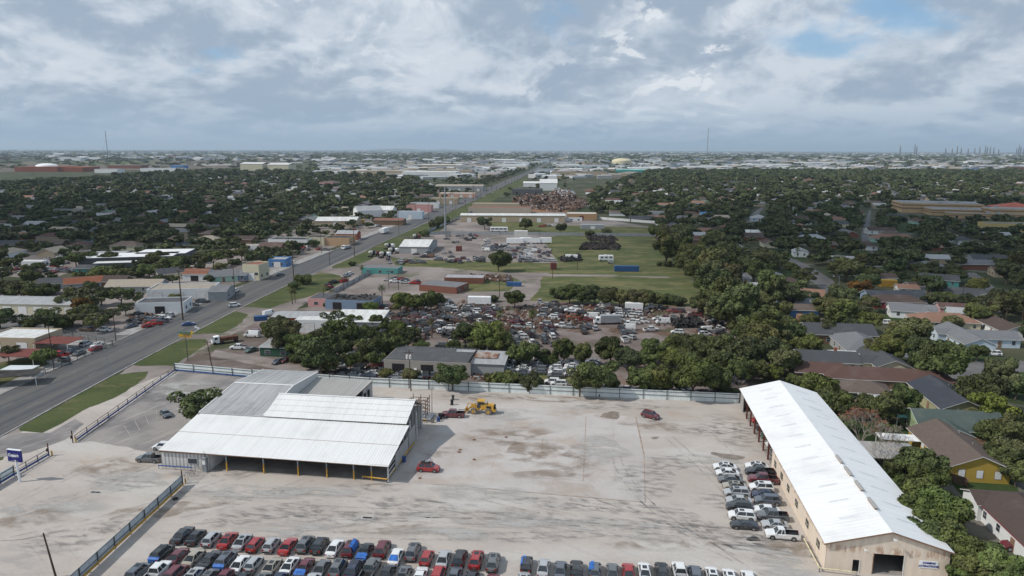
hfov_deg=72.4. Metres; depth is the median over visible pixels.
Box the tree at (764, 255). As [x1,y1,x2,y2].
[752,248,774,263]
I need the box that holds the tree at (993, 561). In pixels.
[975,547,1023,575]
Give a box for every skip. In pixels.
[254,315,266,320]
[506,281,521,286]
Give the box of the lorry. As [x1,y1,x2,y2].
[380,227,388,233]
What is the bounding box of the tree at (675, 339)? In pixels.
[662,332,690,348]
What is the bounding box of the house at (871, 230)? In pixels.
[864,227,896,233]
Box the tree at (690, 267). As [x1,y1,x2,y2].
[683,259,698,279]
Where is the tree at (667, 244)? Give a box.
[652,230,680,260]
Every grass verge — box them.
[19,371,147,432]
[134,339,206,365]
[193,311,247,333]
[244,272,348,307]
[332,238,403,267]
[398,177,527,235]
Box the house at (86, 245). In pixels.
[66,241,93,249]
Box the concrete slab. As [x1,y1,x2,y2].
[395,403,644,501]
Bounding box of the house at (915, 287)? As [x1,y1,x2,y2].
[893,284,920,290]
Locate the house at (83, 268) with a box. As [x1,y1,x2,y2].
[74,265,97,273]
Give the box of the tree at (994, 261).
[993,259,1012,262]
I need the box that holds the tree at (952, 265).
[943,263,962,269]
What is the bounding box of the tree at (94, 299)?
[75,294,105,304]
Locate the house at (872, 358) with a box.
[856,345,914,368]
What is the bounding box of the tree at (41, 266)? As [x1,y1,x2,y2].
[33,263,46,272]
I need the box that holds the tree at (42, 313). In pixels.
[26,307,61,327]
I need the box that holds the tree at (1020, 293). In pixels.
[1007,290,1023,314]
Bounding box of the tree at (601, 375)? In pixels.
[575,360,619,396]
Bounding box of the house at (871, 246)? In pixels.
[860,241,877,250]
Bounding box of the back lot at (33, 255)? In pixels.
[1,249,90,277]
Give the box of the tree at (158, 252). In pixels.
[149,250,169,255]
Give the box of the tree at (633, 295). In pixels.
[624,289,640,302]
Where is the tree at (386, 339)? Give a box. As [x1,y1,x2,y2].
[374,332,397,352]
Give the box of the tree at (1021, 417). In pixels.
[1013,408,1023,421]
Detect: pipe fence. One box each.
[13,449,48,475]
[74,366,174,439]
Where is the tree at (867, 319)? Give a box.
[856,310,884,325]
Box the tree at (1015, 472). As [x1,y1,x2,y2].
[998,460,1023,486]
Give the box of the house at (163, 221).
[158,218,169,223]
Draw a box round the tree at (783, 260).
[773,258,787,269]
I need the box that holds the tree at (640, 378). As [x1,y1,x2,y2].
[626,364,656,388]
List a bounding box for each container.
[456,246,461,250]
[614,265,638,271]
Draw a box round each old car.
[280,356,288,362]
[325,371,337,374]
[334,367,349,372]
[336,371,348,375]
[348,371,361,376]
[349,366,368,373]
[351,362,366,367]
[369,362,383,366]
[389,314,402,318]
[409,313,422,317]
[417,371,422,378]
[436,328,442,333]
[440,321,452,325]
[441,314,454,318]
[442,324,455,329]
[460,308,472,312]
[476,258,485,261]
[508,318,524,324]
[516,367,531,370]
[532,363,548,367]
[532,364,548,369]
[534,368,547,374]
[544,377,559,384]
[547,371,563,378]
[549,332,555,338]
[550,379,567,385]
[563,360,578,364]
[564,308,576,311]
[564,362,578,365]
[584,312,597,317]
[585,323,592,328]
[592,325,598,330]
[597,302,609,306]
[620,335,628,342]
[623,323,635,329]
[625,318,640,324]
[626,334,636,339]
[636,317,649,323]
[642,326,658,331]
[655,317,670,323]
[670,329,683,333]
[698,331,711,335]
[701,326,715,331]
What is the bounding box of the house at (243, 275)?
[222,269,247,279]
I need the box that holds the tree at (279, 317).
[269,315,287,321]
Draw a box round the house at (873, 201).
[864,200,880,202]
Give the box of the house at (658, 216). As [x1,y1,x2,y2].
[647,215,664,220]
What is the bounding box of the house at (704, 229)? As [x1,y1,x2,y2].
[697,228,710,231]
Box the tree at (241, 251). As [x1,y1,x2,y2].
[233,248,248,259]
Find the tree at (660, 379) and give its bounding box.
[644,363,680,389]
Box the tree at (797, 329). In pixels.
[781,321,806,346]
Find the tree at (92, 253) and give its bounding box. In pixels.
[86,251,98,256]
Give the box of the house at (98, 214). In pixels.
[96,213,112,215]
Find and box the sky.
[0,0,1023,151]
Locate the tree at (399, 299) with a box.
[390,292,412,311]
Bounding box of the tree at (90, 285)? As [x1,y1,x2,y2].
[82,281,99,288]
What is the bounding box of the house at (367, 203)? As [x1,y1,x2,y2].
[358,201,372,205]
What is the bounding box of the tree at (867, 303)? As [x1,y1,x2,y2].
[857,300,873,307]
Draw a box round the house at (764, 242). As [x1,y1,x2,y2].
[759,238,776,247]
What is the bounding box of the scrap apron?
[519,200,568,211]
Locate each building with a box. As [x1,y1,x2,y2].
[0,296,99,313]
[0,327,62,348]
[12,260,48,265]
[58,158,89,160]
[78,251,179,264]
[92,260,137,267]
[94,169,124,172]
[97,251,131,252]
[108,165,148,167]
[135,296,192,313]
[137,249,195,255]
[140,168,185,171]
[146,282,219,298]
[171,165,187,167]
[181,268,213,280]
[191,157,208,159]
[207,285,234,300]
[240,162,269,170]
[242,261,269,280]
[246,244,258,250]
[258,242,284,248]
[259,339,294,356]
[267,163,295,169]
[268,237,311,246]
[268,256,291,266]
[271,311,324,320]
[280,158,303,160]
[295,311,338,332]
[305,235,330,245]
[308,293,349,306]
[314,235,355,245]
[315,217,360,226]
[319,181,339,185]
[325,294,381,309]
[332,163,371,165]
[332,309,389,331]
[336,230,360,239]
[347,170,416,174]
[353,205,381,216]
[362,265,402,273]
[374,218,405,224]
[380,206,396,215]
[384,346,479,375]
[397,211,423,218]
[399,239,437,253]
[402,168,420,169]
[402,171,459,175]
[406,204,432,211]
[411,202,439,207]
[417,164,464,166]
[419,280,468,293]
[427,169,473,172]
[431,197,458,203]
[435,184,483,190]
[439,192,475,197]
[444,274,484,283]
[456,166,473,167]
[456,349,508,374]
[460,213,565,222]
[468,206,530,212]
[472,202,518,205]
[477,160,503,162]
[496,165,527,166]
[497,150,510,152]
[504,162,529,163]
[512,188,542,194]
[523,181,539,186]
[537,168,554,169]
[540,179,556,190]
[542,175,556,178]
[551,171,581,175]
[556,164,578,166]
[565,217,581,220]
[567,212,596,219]
[578,171,606,175]
[579,165,608,167]
[581,224,604,228]
[597,175,611,178]
[616,169,644,172]
[627,167,667,168]
[666,164,680,166]
[683,166,731,167]
[740,164,791,165]
[743,161,767,162]
[771,159,792,160]
[794,162,839,163]
[891,200,1023,218]
[960,160,995,161]
[962,167,978,169]
[977,221,1023,231]
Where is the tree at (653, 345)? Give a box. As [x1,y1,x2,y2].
[640,337,668,362]
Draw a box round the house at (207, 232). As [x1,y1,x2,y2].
[199,229,216,236]
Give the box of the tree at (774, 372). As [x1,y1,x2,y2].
[767,364,783,381]
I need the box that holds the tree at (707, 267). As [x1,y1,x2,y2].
[694,260,722,281]
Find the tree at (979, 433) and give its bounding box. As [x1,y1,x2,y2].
[972,419,989,440]
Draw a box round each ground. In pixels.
[0,149,1023,562]
[183,300,768,397]
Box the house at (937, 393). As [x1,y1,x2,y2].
[906,375,979,409]
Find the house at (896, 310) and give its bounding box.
[885,302,938,317]
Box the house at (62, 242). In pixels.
[37,239,69,246]
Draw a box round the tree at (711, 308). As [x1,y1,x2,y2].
[704,292,726,324]
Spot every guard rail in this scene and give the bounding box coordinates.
[158,465,191,469]
[362,442,414,479]
[803,538,856,575]
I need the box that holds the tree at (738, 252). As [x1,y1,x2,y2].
[735,248,742,256]
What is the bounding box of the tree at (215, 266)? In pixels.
[212,262,228,269]
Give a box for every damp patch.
[600,411,619,418]
[711,452,744,459]
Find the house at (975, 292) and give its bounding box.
[940,287,1008,300]
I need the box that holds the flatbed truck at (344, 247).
[341,245,350,249]
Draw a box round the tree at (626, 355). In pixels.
[612,345,643,367]
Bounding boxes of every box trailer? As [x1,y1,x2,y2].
[468,296,490,304]
[506,238,523,243]
[520,237,539,243]
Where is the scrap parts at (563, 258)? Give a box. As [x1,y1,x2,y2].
[558,253,582,261]
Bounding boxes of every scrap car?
[271,358,282,364]
[360,372,377,377]
[365,369,378,374]
[387,373,402,378]
[415,318,427,322]
[417,322,430,326]
[421,333,426,339]
[422,327,432,331]
[423,371,429,378]
[429,324,441,328]
[434,342,446,345]
[438,306,451,311]
[442,330,452,335]
[450,317,462,321]
[451,306,458,311]
[461,305,475,308]
[461,312,472,315]
[466,316,472,321]
[472,308,481,312]
[476,315,490,319]
[488,311,498,315]
[504,368,516,372]
[509,329,517,334]
[511,323,525,328]
[513,334,519,340]
[515,364,531,368]
[516,361,529,365]
[517,369,530,374]
[519,333,528,339]
[525,329,531,335]
[530,329,535,337]
[536,313,546,316]
[537,307,548,311]
[539,320,551,324]
[542,338,547,343]
[547,328,556,334]
[548,302,558,306]
[548,314,558,318]
[548,368,564,373]
[549,308,562,313]
[549,364,562,368]
[554,322,564,326]
[557,314,565,318]
[561,323,576,328]
[566,313,580,318]
[569,305,582,309]
[575,310,586,313]
[578,316,592,321]
[580,328,587,333]
[585,358,600,362]
[592,308,606,312]
[602,306,614,310]
[619,329,626,334]
[624,310,634,314]
[626,313,637,317]
[626,329,636,333]
[635,311,643,315]
[645,303,657,307]
[667,308,681,312]
[687,311,701,316]
[696,328,709,331]
[708,320,723,325]
[713,329,726,334]
[714,325,725,330]
[733,376,746,381]
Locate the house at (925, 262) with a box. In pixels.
[910,261,944,270]
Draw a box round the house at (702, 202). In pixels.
[691,201,704,203]
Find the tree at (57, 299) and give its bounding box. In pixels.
[53,296,73,302]
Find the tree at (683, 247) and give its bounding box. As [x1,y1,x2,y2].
[675,243,698,253]
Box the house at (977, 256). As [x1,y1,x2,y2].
[964,254,1023,265]
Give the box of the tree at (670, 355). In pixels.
[656,346,684,368]
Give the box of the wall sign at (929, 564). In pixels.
[918,560,938,568]
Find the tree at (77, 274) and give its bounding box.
[71,272,86,276]
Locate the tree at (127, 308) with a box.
[117,303,133,314]
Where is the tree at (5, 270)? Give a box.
[0,267,13,279]
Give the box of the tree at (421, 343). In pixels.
[412,340,430,346]
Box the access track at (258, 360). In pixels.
[210,350,483,378]
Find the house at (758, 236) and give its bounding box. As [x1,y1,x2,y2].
[741,233,763,240]
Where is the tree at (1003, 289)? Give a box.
[990,288,1023,291]
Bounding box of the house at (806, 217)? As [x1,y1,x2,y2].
[790,216,808,219]
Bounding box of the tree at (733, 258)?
[728,252,737,263]
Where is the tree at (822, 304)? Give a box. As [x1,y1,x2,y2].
[811,296,835,312]
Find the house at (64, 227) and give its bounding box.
[49,226,77,230]
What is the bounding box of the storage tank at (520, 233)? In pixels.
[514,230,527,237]
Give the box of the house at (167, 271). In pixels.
[154,266,184,277]
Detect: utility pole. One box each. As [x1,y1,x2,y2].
[42,533,56,575]
[47,322,54,367]
[175,270,183,319]
[289,240,293,280]
[404,351,413,390]
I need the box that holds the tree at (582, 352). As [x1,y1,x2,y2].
[573,342,592,361]
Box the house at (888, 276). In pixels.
[880,273,898,279]
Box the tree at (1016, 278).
[1007,270,1023,288]
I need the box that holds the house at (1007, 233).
[980,232,1011,239]
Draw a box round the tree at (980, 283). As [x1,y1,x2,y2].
[965,277,989,288]
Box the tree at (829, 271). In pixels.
[826,266,835,276]
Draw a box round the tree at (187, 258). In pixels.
[171,255,197,266]
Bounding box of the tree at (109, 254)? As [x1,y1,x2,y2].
[97,251,118,256]
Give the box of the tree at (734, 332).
[730,323,740,337]
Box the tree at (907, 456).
[892,446,952,474]
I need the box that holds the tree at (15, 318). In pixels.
[9,314,28,326]
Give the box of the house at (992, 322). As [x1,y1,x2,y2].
[972,315,1023,340]
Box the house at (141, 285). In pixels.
[104,279,169,292]
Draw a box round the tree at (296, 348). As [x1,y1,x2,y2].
[293,346,316,360]
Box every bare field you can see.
[0,163,239,171]
[145,154,450,158]
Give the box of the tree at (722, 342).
[711,333,737,358]
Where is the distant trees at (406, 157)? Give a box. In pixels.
[0,150,1023,175]
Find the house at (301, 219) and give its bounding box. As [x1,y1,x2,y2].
[297,216,316,222]
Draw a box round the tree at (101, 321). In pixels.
[82,312,108,331]
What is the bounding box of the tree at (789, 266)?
[782,261,800,273]
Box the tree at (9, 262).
[0,257,23,271]
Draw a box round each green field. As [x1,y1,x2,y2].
[72,161,154,164]
[529,236,699,306]
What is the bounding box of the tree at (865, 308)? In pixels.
[852,305,878,316]
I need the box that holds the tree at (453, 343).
[445,339,460,347]
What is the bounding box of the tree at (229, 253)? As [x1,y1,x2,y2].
[220,249,239,263]
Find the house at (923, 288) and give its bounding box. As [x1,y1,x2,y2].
[903,282,931,292]
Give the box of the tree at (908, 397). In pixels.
[891,382,923,407]
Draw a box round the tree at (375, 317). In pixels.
[368,314,389,323]
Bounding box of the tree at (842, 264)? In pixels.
[827,256,865,281]
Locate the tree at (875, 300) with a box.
[860,294,882,307]
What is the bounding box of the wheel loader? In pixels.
[458,399,496,414]
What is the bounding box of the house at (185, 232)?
[175,228,194,235]
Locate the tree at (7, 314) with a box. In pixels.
[0,308,14,328]
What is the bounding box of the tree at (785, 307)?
[773,300,793,314]
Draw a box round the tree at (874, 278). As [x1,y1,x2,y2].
[854,273,881,287]
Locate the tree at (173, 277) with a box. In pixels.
[167,275,178,282]
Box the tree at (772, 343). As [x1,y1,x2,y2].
[758,336,793,350]
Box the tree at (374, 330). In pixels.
[361,324,380,337]
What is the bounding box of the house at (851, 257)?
[828,255,854,261]
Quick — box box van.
[625,302,642,309]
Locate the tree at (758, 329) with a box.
[740,320,781,341]
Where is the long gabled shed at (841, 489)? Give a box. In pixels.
[739,380,955,575]
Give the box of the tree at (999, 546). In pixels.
[984,542,1021,568]
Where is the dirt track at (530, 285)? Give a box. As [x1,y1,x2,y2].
[505,273,669,299]
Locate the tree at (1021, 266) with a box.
[1011,263,1023,271]
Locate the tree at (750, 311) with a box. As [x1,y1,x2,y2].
[731,296,766,324]
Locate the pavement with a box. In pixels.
[0,212,427,393]
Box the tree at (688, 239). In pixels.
[677,234,692,244]
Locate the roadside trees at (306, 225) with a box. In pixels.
[111,167,577,271]
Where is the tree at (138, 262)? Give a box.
[134,260,144,266]
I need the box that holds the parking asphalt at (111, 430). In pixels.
[77,372,243,454]
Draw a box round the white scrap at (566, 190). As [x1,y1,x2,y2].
[556,188,574,193]
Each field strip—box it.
[390,257,589,272]
[463,274,519,291]
[491,222,648,232]
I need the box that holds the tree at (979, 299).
[974,295,986,305]
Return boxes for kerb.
[0,178,510,394]
[0,178,519,436]
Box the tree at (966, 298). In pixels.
[952,293,975,302]
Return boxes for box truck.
[528,237,551,243]
[593,314,621,324]
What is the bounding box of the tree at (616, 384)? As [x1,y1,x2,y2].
[609,379,620,387]
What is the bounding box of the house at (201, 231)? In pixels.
[195,225,219,232]
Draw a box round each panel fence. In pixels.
[0,465,14,483]
[70,475,183,575]
[174,363,251,376]
[251,369,739,402]
[428,211,470,230]
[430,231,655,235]
[597,217,657,224]
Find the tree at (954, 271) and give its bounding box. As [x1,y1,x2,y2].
[945,268,968,278]
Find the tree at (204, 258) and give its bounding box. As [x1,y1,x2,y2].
[190,252,211,263]
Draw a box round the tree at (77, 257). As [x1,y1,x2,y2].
[63,252,86,265]
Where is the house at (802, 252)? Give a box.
[791,247,808,256]
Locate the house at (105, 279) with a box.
[95,275,133,287]
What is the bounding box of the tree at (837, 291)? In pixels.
[825,283,858,299]
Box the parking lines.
[118,410,158,445]
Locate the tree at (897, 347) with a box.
[869,333,908,357]
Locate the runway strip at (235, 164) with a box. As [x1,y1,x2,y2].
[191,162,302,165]
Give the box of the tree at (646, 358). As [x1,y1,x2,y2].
[638,350,658,366]
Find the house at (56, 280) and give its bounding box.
[35,276,85,288]
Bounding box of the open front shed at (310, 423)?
[158,369,422,481]
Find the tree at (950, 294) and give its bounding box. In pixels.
[941,291,959,302]
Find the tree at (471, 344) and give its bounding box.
[467,342,486,349]
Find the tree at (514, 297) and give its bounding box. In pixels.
[503,290,524,305]
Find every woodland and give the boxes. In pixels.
[0,167,1023,216]
[0,206,1023,264]
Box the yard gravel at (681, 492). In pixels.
[0,371,950,575]
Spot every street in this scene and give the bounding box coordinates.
[0,322,127,341]
[746,207,762,222]
[773,257,834,292]
[861,210,872,252]
[949,361,1023,378]
[967,272,994,288]
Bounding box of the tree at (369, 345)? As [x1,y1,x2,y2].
[353,337,380,362]
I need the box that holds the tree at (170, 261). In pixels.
[160,257,185,267]
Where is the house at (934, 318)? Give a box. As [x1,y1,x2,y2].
[904,312,982,329]
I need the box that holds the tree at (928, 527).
[906,516,946,541]
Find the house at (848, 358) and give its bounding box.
[793,347,862,365]
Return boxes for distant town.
[0,151,1023,178]
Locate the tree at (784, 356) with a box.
[766,344,803,376]
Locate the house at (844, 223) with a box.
[837,221,848,227]
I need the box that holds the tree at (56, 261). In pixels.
[49,257,64,266]
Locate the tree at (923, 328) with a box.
[887,316,933,337]
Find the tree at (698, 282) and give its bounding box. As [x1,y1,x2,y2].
[692,274,703,288]
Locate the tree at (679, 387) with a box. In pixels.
[670,376,689,388]
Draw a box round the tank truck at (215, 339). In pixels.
[211,334,238,344]
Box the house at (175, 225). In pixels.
[168,223,185,227]
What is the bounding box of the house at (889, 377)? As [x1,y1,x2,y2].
[823,365,956,389]
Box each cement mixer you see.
[368,250,379,256]
[378,251,390,257]
[384,243,394,249]
[388,247,398,253]
[412,234,420,238]
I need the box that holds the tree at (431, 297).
[420,290,445,308]
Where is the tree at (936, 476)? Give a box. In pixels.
[907,462,952,487]
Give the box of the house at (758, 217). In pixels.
[750,214,766,221]
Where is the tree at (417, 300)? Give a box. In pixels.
[406,294,425,309]
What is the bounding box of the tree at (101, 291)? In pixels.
[85,286,114,305]
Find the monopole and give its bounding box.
[444,186,445,230]
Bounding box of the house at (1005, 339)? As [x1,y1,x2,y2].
[965,329,1022,347]
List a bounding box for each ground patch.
[6,501,92,513]
[147,381,205,399]
[454,512,568,527]
[491,410,521,419]
[491,432,516,442]
[511,444,550,456]
[533,471,556,476]
[569,522,683,538]
[613,330,671,334]
[692,456,738,475]
[758,546,806,575]
[772,544,803,549]
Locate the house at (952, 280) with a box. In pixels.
[918,273,960,286]
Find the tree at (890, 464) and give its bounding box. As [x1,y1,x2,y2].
[883,458,908,476]
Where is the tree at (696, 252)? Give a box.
[691,249,702,258]
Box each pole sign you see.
[6,448,22,481]
[178,331,193,360]
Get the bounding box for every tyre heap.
[579,239,620,249]
[585,235,618,240]
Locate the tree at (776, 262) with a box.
[769,260,782,268]
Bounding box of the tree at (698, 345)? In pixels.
[677,333,717,357]
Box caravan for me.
[599,254,612,260]
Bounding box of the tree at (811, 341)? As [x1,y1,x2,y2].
[789,332,823,349]
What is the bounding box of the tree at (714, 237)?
[699,229,729,246]
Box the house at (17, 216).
[10,215,31,220]
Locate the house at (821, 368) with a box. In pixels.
[789,361,842,375]
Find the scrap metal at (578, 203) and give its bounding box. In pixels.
[544,197,589,210]
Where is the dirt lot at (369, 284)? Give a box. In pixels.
[336,212,647,300]
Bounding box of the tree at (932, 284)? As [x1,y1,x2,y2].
[915,274,947,291]
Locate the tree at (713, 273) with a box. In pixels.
[701,268,731,285]
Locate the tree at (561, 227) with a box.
[555,223,566,230]
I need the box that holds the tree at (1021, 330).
[1018,315,1023,333]
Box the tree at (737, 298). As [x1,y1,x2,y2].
[717,281,759,337]
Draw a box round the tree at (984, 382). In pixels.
[951,371,1012,403]
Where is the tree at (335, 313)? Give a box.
[319,310,346,319]
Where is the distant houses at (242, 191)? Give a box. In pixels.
[0,173,1023,199]
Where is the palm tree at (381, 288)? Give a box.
[378,284,385,303]
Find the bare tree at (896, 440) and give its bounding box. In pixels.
[867,422,911,443]
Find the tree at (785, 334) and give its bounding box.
[779,329,791,343]
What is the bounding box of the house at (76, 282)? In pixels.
[63,275,103,288]
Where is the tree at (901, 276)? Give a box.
[893,271,910,282]
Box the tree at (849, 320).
[840,317,859,323]
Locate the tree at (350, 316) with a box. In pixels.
[347,314,362,324]
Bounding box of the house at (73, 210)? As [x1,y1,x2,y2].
[52,209,76,213]
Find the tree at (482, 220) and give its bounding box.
[476,216,492,229]
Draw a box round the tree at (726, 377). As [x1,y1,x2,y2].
[709,367,732,391]
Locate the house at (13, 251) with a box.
[6,247,26,257]
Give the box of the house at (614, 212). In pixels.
[609,210,624,215]
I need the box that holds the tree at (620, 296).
[613,289,627,306]
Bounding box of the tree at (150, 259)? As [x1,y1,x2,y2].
[142,254,160,264]
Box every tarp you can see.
[147,557,158,562]
[212,563,223,569]
[293,569,305,575]
[348,538,358,552]
[355,552,366,560]
[388,555,397,560]
[589,561,593,570]
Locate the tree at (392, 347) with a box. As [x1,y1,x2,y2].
[388,341,406,351]
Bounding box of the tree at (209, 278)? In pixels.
[202,275,213,281]
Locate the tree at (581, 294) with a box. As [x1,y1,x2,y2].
[573,284,587,304]
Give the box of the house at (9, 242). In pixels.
[0,240,38,248]
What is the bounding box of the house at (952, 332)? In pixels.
[930,321,997,349]
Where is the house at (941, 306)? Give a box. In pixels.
[933,302,966,311]
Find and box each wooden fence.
[950,473,968,487]
[974,438,987,444]
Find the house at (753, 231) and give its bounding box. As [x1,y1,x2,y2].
[745,230,760,232]
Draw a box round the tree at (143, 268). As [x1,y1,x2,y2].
[135,263,158,277]
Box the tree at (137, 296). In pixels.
[126,291,144,302]
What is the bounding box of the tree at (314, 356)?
[295,333,341,373]
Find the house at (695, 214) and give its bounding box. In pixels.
[681,211,698,216]
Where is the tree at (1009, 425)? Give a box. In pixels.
[980,411,1023,442]
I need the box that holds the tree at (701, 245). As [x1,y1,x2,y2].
[687,241,706,249]
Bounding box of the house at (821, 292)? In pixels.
[800,288,824,296]
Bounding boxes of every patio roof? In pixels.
[0,348,39,364]
[0,365,39,376]
[0,368,44,384]
[32,336,84,348]
[859,441,910,458]
[875,432,919,441]
[888,414,907,425]
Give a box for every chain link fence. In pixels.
[44,340,112,372]
[64,330,110,344]
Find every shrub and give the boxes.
[46,284,60,294]
[46,314,74,327]
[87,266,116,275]
[133,272,144,276]
[168,294,179,296]
[229,258,241,264]
[287,281,300,288]
[288,354,300,362]
[294,274,311,283]
[300,360,316,368]
[348,261,356,265]
[378,368,393,377]
[401,368,420,379]
[418,230,429,235]
[428,219,442,227]
[429,372,438,379]
[435,216,449,222]
[484,373,499,382]
[489,370,519,384]
[491,295,498,301]
[518,370,543,391]
[540,354,558,363]
[549,286,561,298]
[585,230,594,235]
[601,228,611,232]
[650,292,667,303]
[661,293,677,304]
[662,261,671,266]
[672,296,687,305]
[714,385,739,392]
[785,373,804,385]
[799,372,839,391]
[814,386,854,414]
[838,401,865,418]
[838,415,859,431]
[874,420,901,433]
[882,465,908,481]
[892,477,912,493]
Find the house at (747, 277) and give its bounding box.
[742,273,751,281]
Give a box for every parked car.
[56,350,68,356]
[56,356,70,361]
[59,269,70,272]
[65,347,80,353]
[71,350,86,355]
[78,325,94,331]
[78,340,92,346]
[88,345,102,350]
[90,342,103,347]
[96,326,113,331]
[124,323,138,328]
[124,562,151,575]
[126,317,139,321]
[127,320,141,323]
[129,311,144,316]
[135,452,161,463]
[141,323,153,327]
[144,317,156,320]
[144,560,171,575]
[147,320,163,325]
[149,544,174,563]
[152,441,167,450]
[154,317,168,321]
[156,315,171,318]
[159,409,171,418]
[163,564,187,575]
[164,312,174,316]
[166,548,189,564]
[169,526,194,544]
[181,321,195,325]
[181,549,206,567]
[184,529,206,546]
[184,566,204,575]
[195,298,209,302]
[197,550,222,570]
[200,531,221,547]
[201,568,220,575]
[214,551,237,570]
[216,532,238,549]
[217,567,235,575]
[228,302,240,306]
[229,343,247,349]
[229,554,251,574]
[231,533,252,550]
[238,570,254,575]
[243,556,263,572]
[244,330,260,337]
[244,347,258,352]
[245,537,264,553]
[257,572,272,575]
[260,557,282,575]
[261,537,280,553]
[262,309,274,316]
[274,572,288,575]
[277,537,297,555]
[279,556,300,574]
[295,535,315,553]
[297,557,315,575]
[307,572,322,575]
[310,537,329,554]
[312,559,331,575]
[324,539,344,557]
[327,558,347,575]
[328,279,339,283]
[341,540,359,558]
[344,559,363,575]
[358,542,373,560]
[358,557,381,575]
[373,540,391,558]
[379,564,395,575]
[387,548,404,566]
[389,279,400,282]
[397,565,411,575]
[404,542,421,561]
[409,280,420,283]
[414,566,428,575]
[416,461,440,472]
[419,550,434,566]
[431,565,446,575]
[435,550,451,567]
[442,408,464,417]
[448,566,462,575]
[451,549,467,567]
[466,569,479,575]
[468,550,483,569]
[485,552,499,572]
[487,573,499,575]
[518,572,530,575]
[520,556,532,573]
[536,558,550,575]
[554,560,566,575]
[570,560,582,575]
[589,562,600,575]
[606,563,618,575]
[622,563,634,575]
[637,562,650,575]
[641,409,659,419]
[654,562,668,575]
[671,561,687,575]
[687,565,701,575]
[704,566,718,575]
[712,461,737,469]
[715,468,739,476]
[717,474,743,482]
[722,480,747,488]
[722,568,735,575]
[723,486,750,496]
[725,494,752,503]
[725,499,753,510]
[727,508,756,520]
[729,519,759,530]
[740,569,754,575]
[744,461,769,467]
[744,464,775,474]
[747,471,778,484]
[748,480,774,490]
[751,489,779,496]
[753,504,780,512]
[754,493,782,506]
[756,507,789,521]
[760,518,789,528]
[764,526,800,541]
[882,319,890,323]
[988,350,1002,356]
[999,540,1012,551]
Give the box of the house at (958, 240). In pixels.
[950,236,973,244]
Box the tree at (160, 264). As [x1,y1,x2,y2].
[153,260,170,268]
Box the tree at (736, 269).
[721,262,742,281]
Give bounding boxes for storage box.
[878,279,897,286]
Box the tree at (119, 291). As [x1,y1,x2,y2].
[107,287,134,303]
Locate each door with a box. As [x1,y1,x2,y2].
[16,342,27,347]
[17,306,27,313]
[153,293,161,296]
[154,306,164,313]
[190,276,198,280]
[196,292,205,298]
[248,273,254,279]
[274,262,280,266]
[304,323,314,332]
[332,302,341,309]
[356,303,365,309]
[392,363,404,372]
[411,248,416,253]
[420,364,432,371]
[1010,537,1014,552]
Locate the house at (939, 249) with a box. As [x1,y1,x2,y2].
[921,244,942,251]
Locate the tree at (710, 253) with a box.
[697,247,728,267]
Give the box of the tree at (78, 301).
[70,297,92,307]
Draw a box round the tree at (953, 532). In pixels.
[933,518,969,556]
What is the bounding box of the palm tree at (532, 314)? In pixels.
[528,308,535,328]
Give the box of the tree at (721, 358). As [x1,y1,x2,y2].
[706,347,731,367]
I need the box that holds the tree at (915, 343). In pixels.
[905,335,931,351]
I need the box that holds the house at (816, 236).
[799,234,825,238]
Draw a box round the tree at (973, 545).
[950,535,986,558]
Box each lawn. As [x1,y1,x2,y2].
[780,270,798,279]
[788,253,807,260]
[857,424,1018,495]
[885,316,902,320]
[896,222,917,233]
[970,355,993,359]
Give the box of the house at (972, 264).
[950,259,995,269]
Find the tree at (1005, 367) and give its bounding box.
[982,357,1019,378]
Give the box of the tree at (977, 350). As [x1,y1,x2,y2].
[969,344,990,361]
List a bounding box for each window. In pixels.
[187,458,197,463]
[816,538,819,548]
[958,469,965,476]
[976,470,983,478]
[982,510,986,519]
[994,471,1001,479]
[996,523,1000,532]
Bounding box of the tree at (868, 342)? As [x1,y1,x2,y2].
[863,337,878,349]
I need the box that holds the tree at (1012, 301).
[984,289,1023,318]
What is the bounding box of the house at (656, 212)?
[648,211,664,214]
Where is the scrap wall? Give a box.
[334,271,369,292]
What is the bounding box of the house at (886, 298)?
[870,294,926,308]
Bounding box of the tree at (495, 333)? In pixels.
[470,320,512,350]
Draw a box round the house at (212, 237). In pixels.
[194,235,221,240]
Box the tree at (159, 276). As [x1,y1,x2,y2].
[151,274,168,280]
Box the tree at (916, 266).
[909,262,925,269]
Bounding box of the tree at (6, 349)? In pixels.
[0,345,20,360]
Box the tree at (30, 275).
[17,270,45,282]

